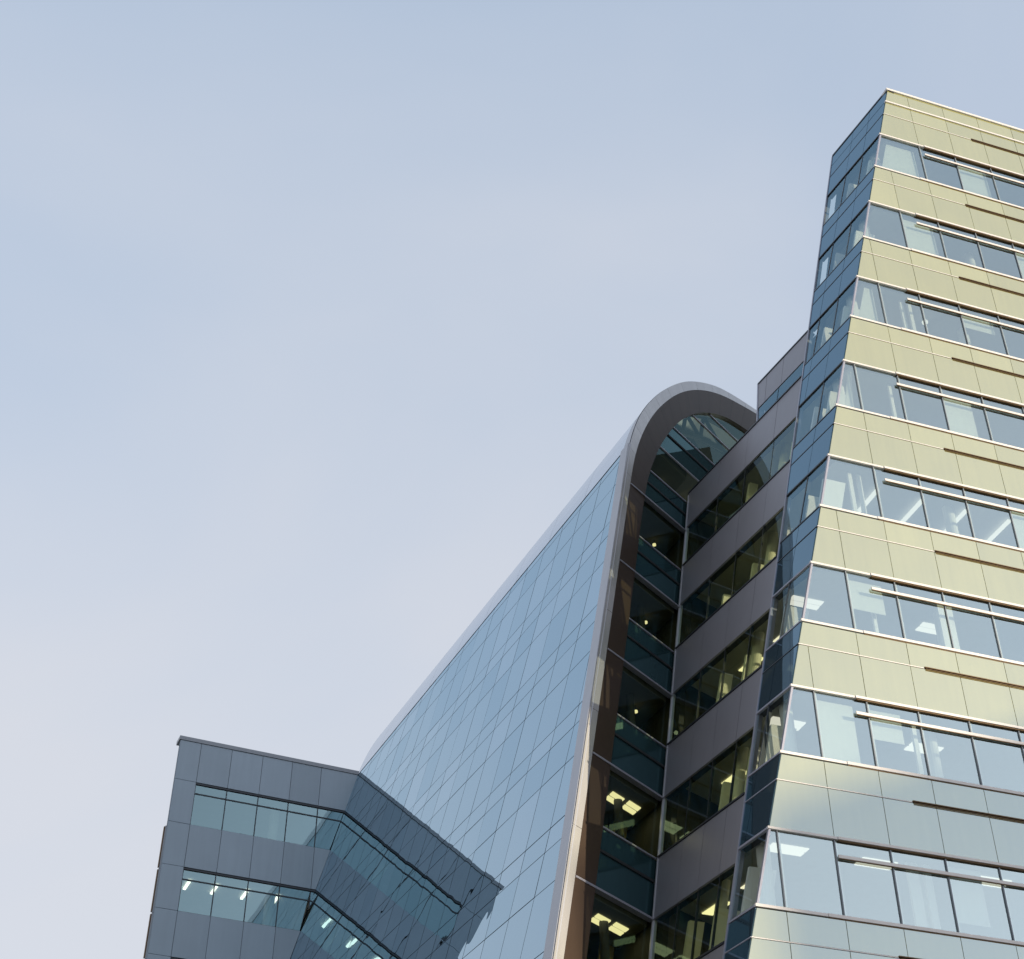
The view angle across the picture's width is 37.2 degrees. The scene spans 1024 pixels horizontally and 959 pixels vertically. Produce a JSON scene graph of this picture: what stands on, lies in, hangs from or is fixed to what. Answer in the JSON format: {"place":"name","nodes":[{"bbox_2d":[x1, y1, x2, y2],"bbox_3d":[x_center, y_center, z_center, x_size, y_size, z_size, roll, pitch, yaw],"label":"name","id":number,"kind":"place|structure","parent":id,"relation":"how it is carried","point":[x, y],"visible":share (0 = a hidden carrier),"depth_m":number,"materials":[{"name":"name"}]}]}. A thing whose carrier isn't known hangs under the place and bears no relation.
{"place":"outdoors","nodes":[
{"label":"outdoors","id":0,"kind":"place"},
{"bbox_2d":[0,0,1023,958],"label":"sky","id":1,"kind":"structure","parent":0,"point":[317,317],"materials":[{"name":"blue"}]},
{"label":"ground","id":2,"kind":"structure","parent":0,"visible":0},
{"bbox_2d":[143,735,358,958],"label":"annex block","id":3,"kind":"structure","parent":2,"relation":"on","point":[247,837],"depth_m":66.59,"materials":[{"name":"grey metal"}]},
{"bbox_2d":[210,875,215,915],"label":"window","id":4,"kind":"structure","parent":3,"relation":"in","point":[215,875],"depth_m":64.17,"materials":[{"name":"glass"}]},
{"bbox_2d":[221,791,226,829],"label":"window","id":5,"kind":"structure","parent":3,"relation":"in","point":[226,791],"depth_m":66.58,"materials":[{"name":"glass"}]},
{"bbox_2d":[243,881,248,921],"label":"window","id":6,"kind":"structure","parent":3,"relation":"in","point":[248,881],"depth_m":64.61,"materials":[{"name":"glass"}]},
{"bbox_2d":[253,797,258,835],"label":"window","id":7,"kind":"structure","parent":3,"relation":"in","point":[258,797],"depth_m":67.02,"materials":[{"name":"glass"}]},
{"bbox_2d":[275,886,279,926],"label":"window","id":8,"kind":"structure","parent":3,"relation":"in","point":[279,886],"depth_m":65.04,"materials":[{"name":"glass"}]},
{"bbox_2d":[283,803,288,841],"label":"window","id":9,"kind":"structure","parent":3,"relation":"in","point":[287,803],"depth_m":67.47,"materials":[{"name":"glass"}]},
{"bbox_2d":[313,808,317,847],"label":"window","id":10,"kind":"structure","parent":3,"relation":"in","point":[317,808],"depth_m":67.90,"materials":[{"name":"glass"}]},
{"bbox_2d":[290,381,756,958],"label":"curved roof wing","id":11,"kind":"structure","parent":2,"relation":"on","point":[506,797],"depth_m":48.04,"materials":[{"name":"blue glass"}]},
{"bbox_2d":[649,88,1023,958],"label":"office tower","id":12,"kind":"structure","parent":2,"relation":"on","point":[845,760],"depth_m":42.10,"materials":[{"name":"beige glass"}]},
{"bbox_2d":[672,904,679,958],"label":"window","id":13,"kind":"structure","parent":12,"relation":"in","point":[678,906],"depth_m":37.14,"materials":[{"name":"glass"}]},
{"bbox_2d":[684,778,691,835],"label":"window","id":14,"kind":"structure","parent":12,"relation":"in","point":[690,782],"depth_m":40.30,"materials":[{"name":"glass"}]},
{"bbox_2d":[691,890,700,958],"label":"window","id":15,"kind":"structure","parent":12,"relation":"in","point":[699,892],"depth_m":36.34,"materials":[{"name":"glass"}]},
{"bbox_2d":[696,670,702,718],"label":"window","id":16,"kind":"structure","parent":12,"relation":"in","point":[701,672],"depth_m":43.60,"materials":[{"name":"glass"}]},
{"bbox_2d":[705,578,711,619],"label":"window","id":17,"kind":"structure","parent":12,"relation":"in","point":[708,600],"depth_m":46.88,"materials":[{"name":"black glass"}]},
{"bbox_2d":[706,760,714,819],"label":"window","id":18,"kind":"structure","parent":12,"relation":"in","point":[713,762],"depth_m":39.50,"materials":[{"name":"black glass"}]},
{"bbox_2d":[714,497,719,532],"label":"window","id":19,"kind":"structure","parent":12,"relation":"in","point":[717,508],"depth_m":50.19,"materials":[{"name":"black glass"}]},
{"bbox_2d":[711,875,722,947],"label":"window","id":20,"kind":"structure","parent":12,"relation":"in","point":[720,878],"depth_m":35.67,"materials":[{"name":"black glass"}]},
{"bbox_2d":[719,649,726,699],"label":"window","id":21,"kind":"structure","parent":12,"relation":"in","point":[725,655],"depth_m":42.70,"materials":[{"name":"black glass"}]},
{"bbox_2d":[729,741,738,802],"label":"window","id":22,"kind":"structure","parent":12,"relation":"in","point":[737,743],"depth_m":38.74,"materials":[{"name":"black glass"}]},
{"bbox_2d":[731,553,737,595],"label":"window","id":23,"kind":"structure","parent":12,"relation":"in","point":[736,556],"depth_m":45.87,"materials":[{"name":"black glass"}]},
{"bbox_2d":[741,469,746,505],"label":"window","id":24,"kind":"structure","parent":12,"relation":"in","point":[745,474],"depth_m":49.07,"materials":[{"name":"black glass"}]},
{"bbox_2d":[744,626,752,678],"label":"window","id":25,"kind":"structure","parent":12,"relation":"in","point":[751,629],"depth_m":41.79,"materials":[{"name":"black glass"}]},
{"bbox_2d":[758,527,764,570],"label":"window","id":26,"kind":"structure","parent":12,"relation":"in","point":[763,533],"depth_m":44.85,"materials":[{"name":"black glass"}]},
{"bbox_2d":[758,705,772,766],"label":"window","id":27,"kind":"structure","parent":12,"relation":"in","point":[767,723],"depth_m":38.05,"materials":[{"name":"grey glass"}]},
{"bbox_2d":[759,830,783,906],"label":"window","id":28,"kind":"structure","parent":12,"relation":"in","point":[771,890],"depth_m":34.46,"materials":[{"name":"blue glass"}]},
{"bbox_2d":[769,440,775,478],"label":"window","id":29,"kind":"structure","parent":12,"relation":"in","point":[774,444],"depth_m":47.90,"materials":[{"name":"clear glass"}]},
{"bbox_2d":[780,583,792,636],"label":"window","id":30,"kind":"structure","parent":12,"relation":"in","point":[790,588],"depth_m":40.81,"materials":[{"name":"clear glass"}]},
{"bbox_2d":[784,688,820,756],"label":"window","id":31,"kind":"structure","parent":12,"relation":"in","point":[802,736],"depth_m":37.36,"materials":[{"name":"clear glass"}]},
{"bbox_2d":[799,476,810,523],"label":"window","id":32,"kind":"structure","parent":12,"relation":"in","point":[808,482],"depth_m":43.56,"materials":[{"name":"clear glass"}]},
{"bbox_2d":[776,830,842,914],"bbox_3d":[6.802,9.058,34.904,1.485,1.871,0.108,13,-40,-16],"label":"window","id":33,"kind":"structure","parent":12,"relation":"in","point":[808,870],"depth_m":34.87,"materials":[{"name":"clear glass"}]},
{"bbox_2d":[813,318,822,354],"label":"window","id":34,"kind":"structure","parent":12,"relation":"in","point":[820,320],"depth_m":49.82,"materials":[{"name":"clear glass"}]},
{"bbox_2d":[817,382,826,422],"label":"window","id":35,"kind":"structure","parent":12,"relation":"in","point":[824,384],"depth_m":46.32,"materials":[{"name":"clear glass"}]},
{"bbox_2d":[804,565,852,627],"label":"window","id":36,"kind":"structure","parent":12,"relation":"in","point":[828,600],"depth_m":40.20,"materials":[{"name":"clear glass"}]},
{"bbox_2d":[827,243,835,275],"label":"window","id":37,"kind":"structure","parent":12,"relation":"in","point":[834,245],"depth_m":52.58,"materials":[{"name":"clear glass"}]},
{"bbox_2d":[832,298,840,334],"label":"window","id":38,"kind":"structure","parent":12,"relation":"in","point":[839,300],"depth_m":49.08,"materials":[{"name":"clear glass"}]},
{"bbox_2d":[813,691,874,765],"bbox_3d":[8.223,6.222,37.760,1.484,1.871,0.108,13,-40,-16],"label":"window","id":39,"kind":"structure","parent":12,"relation":"in","point":[844,735],"depth_m":37.73,"materials":[{"name":"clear glass"}]},
{"bbox_2d":[840,175,848,204],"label":"window","id":40,"kind":"structure","parent":12,"relation":"in","point":[846,177],"depth_m":55.35,"materials":[{"name":"blue glass"}]},
{"bbox_2d":[845,222,853,255],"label":"window","id":41,"kind":"structure","parent":12,"relation":"in","point":[852,225],"depth_m":51.84,"materials":[{"name":"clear glass"}]},
{"bbox_2d":[839,363,860,408],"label":"window","id":42,"kind":"structure","parent":12,"relation":"in","point":[849,396],"depth_m":45.55,"materials":[{"name":"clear glass"}]},
{"bbox_2d":[823,457,880,516],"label":"window","id":43,"kind":"structure","parent":12,"relation":"in","point":[850,486],"depth_m":43.02,"materials":[{"name":"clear glass"}]},
{"bbox_2d":[857,155,865,184],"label":"window","id":44,"kind":"structure","parent":12,"relation":"in","point":[863,157],"depth_m":54.60,"materials":[{"name":"blue glass"}]},
{"bbox_2d":[833,840,900,923],"bbox_3d":[8.210,9.363,35.283,1.485,1.871,0.108,13,-40,-16],"label":"window","id":45,"kind":"structure","parent":12,"relation":"in","point":[867,891],"depth_m":35.22,"materials":[{"name":"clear glass"}]},
{"bbox_2d":[853,279,884,322],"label":"window","id":46,"kind":"structure","parent":12,"relation":"in","point":[867,305],"depth_m":48.42,"materials":[{"name":"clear glass"}]},
{"bbox_2d":[844,571,902,637],"bbox_3d":[9.644,3.387,40.617,1.485,1.871,0.108,13,-40,-16],"label":"window","id":47,"kind":"structure","parent":12,"relation":"in","point":[872,611],"depth_m":40.58,"materials":[{"name":"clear glass"}]},
{"bbox_2d":[853,364,904,418],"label":"window","id":48,"kind":"structure","parent":12,"relation":"in","point":[878,392],"depth_m":45.94,"materials":[{"name":"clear glass"}]},
{"bbox_2d":[865,204,906,246],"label":"window","id":49,"kind":"structure","parent":12,"relation":"in","point":[884,224],"depth_m":51.25,"materials":[{"name":"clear glass"}]},
{"bbox_2d":[865,702,928,775],"bbox_3d":[9.631,6.527,38.140,1.485,1.871,0.108,13,-40,-16],"label":"window","id":50,"kind":"structure","parent":12,"relation":"in","point":[897,746],"depth_m":38.08,"materials":[{"name":"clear glass"}]},
{"bbox_2d":[872,467,926,526],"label":"window","id":51,"kind":"structure","parent":12,"relation":"in","point":[896,502],"depth_m":43.42,"materials":[{"name":"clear glass"}]},
{"bbox_2d":[877,136,925,178],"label":"window","id":52,"kind":"structure","parent":12,"relation":"in","point":[895,155],"depth_m":54.08,"materials":[{"name":"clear glass"}]},
{"bbox_2d":[877,283,926,333],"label":"window","id":53,"kind":"structure","parent":12,"relation":"in","point":[898,311],"depth_m":48.78,"materials":[{"name":"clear glass"}]},
{"bbox_2d":[899,211,944,256],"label":"window","id":54,"kind":"structure","parent":12,"relation":"in","point":[921,238],"depth_m":51.64,"materials":[{"name":"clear glass"}]},
{"bbox_2d":[896,376,947,429],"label":"window","id":55,"kind":"structure","parent":12,"relation":"in","point":[919,407],"depth_m":46.28,"materials":[{"name":"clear glass"}]},
{"bbox_2d":[893,582,951,647],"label":"window","id":56,"kind":"structure","parent":12,"relation":"in","point":[920,621],"depth_m":40.93,"materials":[{"name":"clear glass"}]},
{"bbox_2d":[889,850,956,931],"bbox_3d":[9.619,9.668,35.663,1.485,1.871,0.108,13,-40,-16],"label":"window","id":57,"kind":"structure","parent":12,"relation":"in","point":[923,899],"depth_m":35.60,"materials":[{"name":"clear glass"}]},
{"bbox_2d":[918,146,962,189],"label":"window","id":58,"kind":"structure","parent":12,"relation":"in","point":[935,170],"depth_m":54.48,"materials":[{"name":"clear glass"}]},
{"bbox_2d":[918,294,966,343],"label":"window","id":59,"kind":"structure","parent":12,"relation":"in","point":[937,322],"depth_m":49.13,"materials":[{"name":"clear glass"}]},
{"bbox_2d":[917,478,972,536],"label":"window","id":60,"kind":"structure","parent":12,"relation":"in","point":[944,513],"depth_m":43.79,"materials":[{"name":"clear glass"}]},
{"bbox_2d":[917,712,979,784],"bbox_3d":[11.040,6.832,38.519,1.485,1.871,0.108,13,-40,-16],"label":"window","id":61,"kind":"structure","parent":12,"relation":"in","point":[948,755],"depth_m":38.45,"materials":[{"name":"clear glass"}]},
{"bbox_2d":[937,222,983,267],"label":"window","id":62,"kind":"structure","parent":12,"relation":"in","point":[957,248],"depth_m":51.99,"materials":[{"name":"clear glass"}]},
{"bbox_2d":[939,386,990,439],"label":"window","id":63,"kind":"structure","parent":12,"relation":"in","point":[964,418],"depth_m":46.65,"materials":[{"name":"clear glass"}]},
{"bbox_2d":[941,592,999,657],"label":"window","id":64,"kind":"structure","parent":12,"relation":"in","point":[969,631],"depth_m":41.31,"materials":[{"name":"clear glass"}]},
{"bbox_2d":[954,158,997,199],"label":"window","id":65,"kind":"structure","parent":12,"relation":"in","point":[972,181],"depth_m":54.85,"materials":[{"name":"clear glass"}]},
{"bbox_2d":[944,859,1011,939],"bbox_3d":[11.027,9.973,36.042,1.485,1.871,0.108,13,-40,-16],"label":"window","id":66,"kind":"structure","parent":12,"relation":"in","point":[979,908],"depth_m":35.97,"materials":[{"name":"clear glass"}]},
{"bbox_2d":[958,305,1006,354],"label":"window","id":67,"kind":"structure","parent":12,"relation":"in","point":[978,333],"depth_m":49.52,"materials":[{"name":"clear glass"}]},
{"bbox_2d":[962,488,1017,547],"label":"window","id":68,"kind":"structure","parent":12,"relation":"in","point":[988,523],"depth_m":44.17,"materials":[{"name":"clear glass"}]},
{"bbox_2d":[968,721,1023,791],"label":"window","id":69,"kind":"structure","parent":12,"relation":"in","point":[999,764],"depth_m":38.85,"materials":[{"name":"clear glass"}]},
{"bbox_2d":[974,233,1020,278],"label":"window","id":70,"kind":"structure","parent":12,"relation":"in","point":[993,258],"depth_m":52.38,"materials":[{"name":"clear glass"}]},
{"bbox_2d":[980,397,1023,448],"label":"window","id":71,"kind":"structure","parent":12,"relation":"in","point":[1004,428],"depth_m":47.05,"materials":[{"name":"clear glass"}]},
{"bbox_2d":[988,602,1023,662],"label":"window","id":72,"kind":"structure","parent":12,"relation":"in","point":[1009,634],"depth_m":41.68,"materials":[{"name":"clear glass"}]},
{"bbox_2d":[989,168,1023,206],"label":"window","id":73,"kind":"structure","parent":12,"relation":"in","point":[1007,191],"depth_m":55.24,"materials":[{"name":"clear glass"}]},
{"bbox_2d":[997,316,1023,358],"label":"window","id":74,"kind":"structure","parent":12,"relation":"in","point":[1013,339],"depth_m":49.87,"materials":[{"name":"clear glass"}]},
{"bbox_2d":[998,867,1023,941],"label":"window","id":75,"kind":"structure","parent":12,"relation":"in","point":[1013,896],"depth_m":36.33,"materials":[{"name":"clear glass"}]},
{"bbox_2d":[1006,499,1023,548],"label":"window","id":76,"kind":"structure","parent":12,"relation":"in","point":[1017,519],"depth_m":44.54,"materials":[{"name":"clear glass"}]},
{"bbox_2d":[1012,243,1023,278],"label":"window","id":77,"kind":"structure","parent":12,"relation":"in","point":[1019,257],"depth_m":52.75,"materials":[{"name":"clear glass"}]},
{"bbox_2d":[1017,730,1023,757],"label":"window","id":78,"kind":"structure","parent":12,"relation":"in","point":[1020,734],"depth_m":39.51,"materials":[{"name":"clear glass"}]}
]}

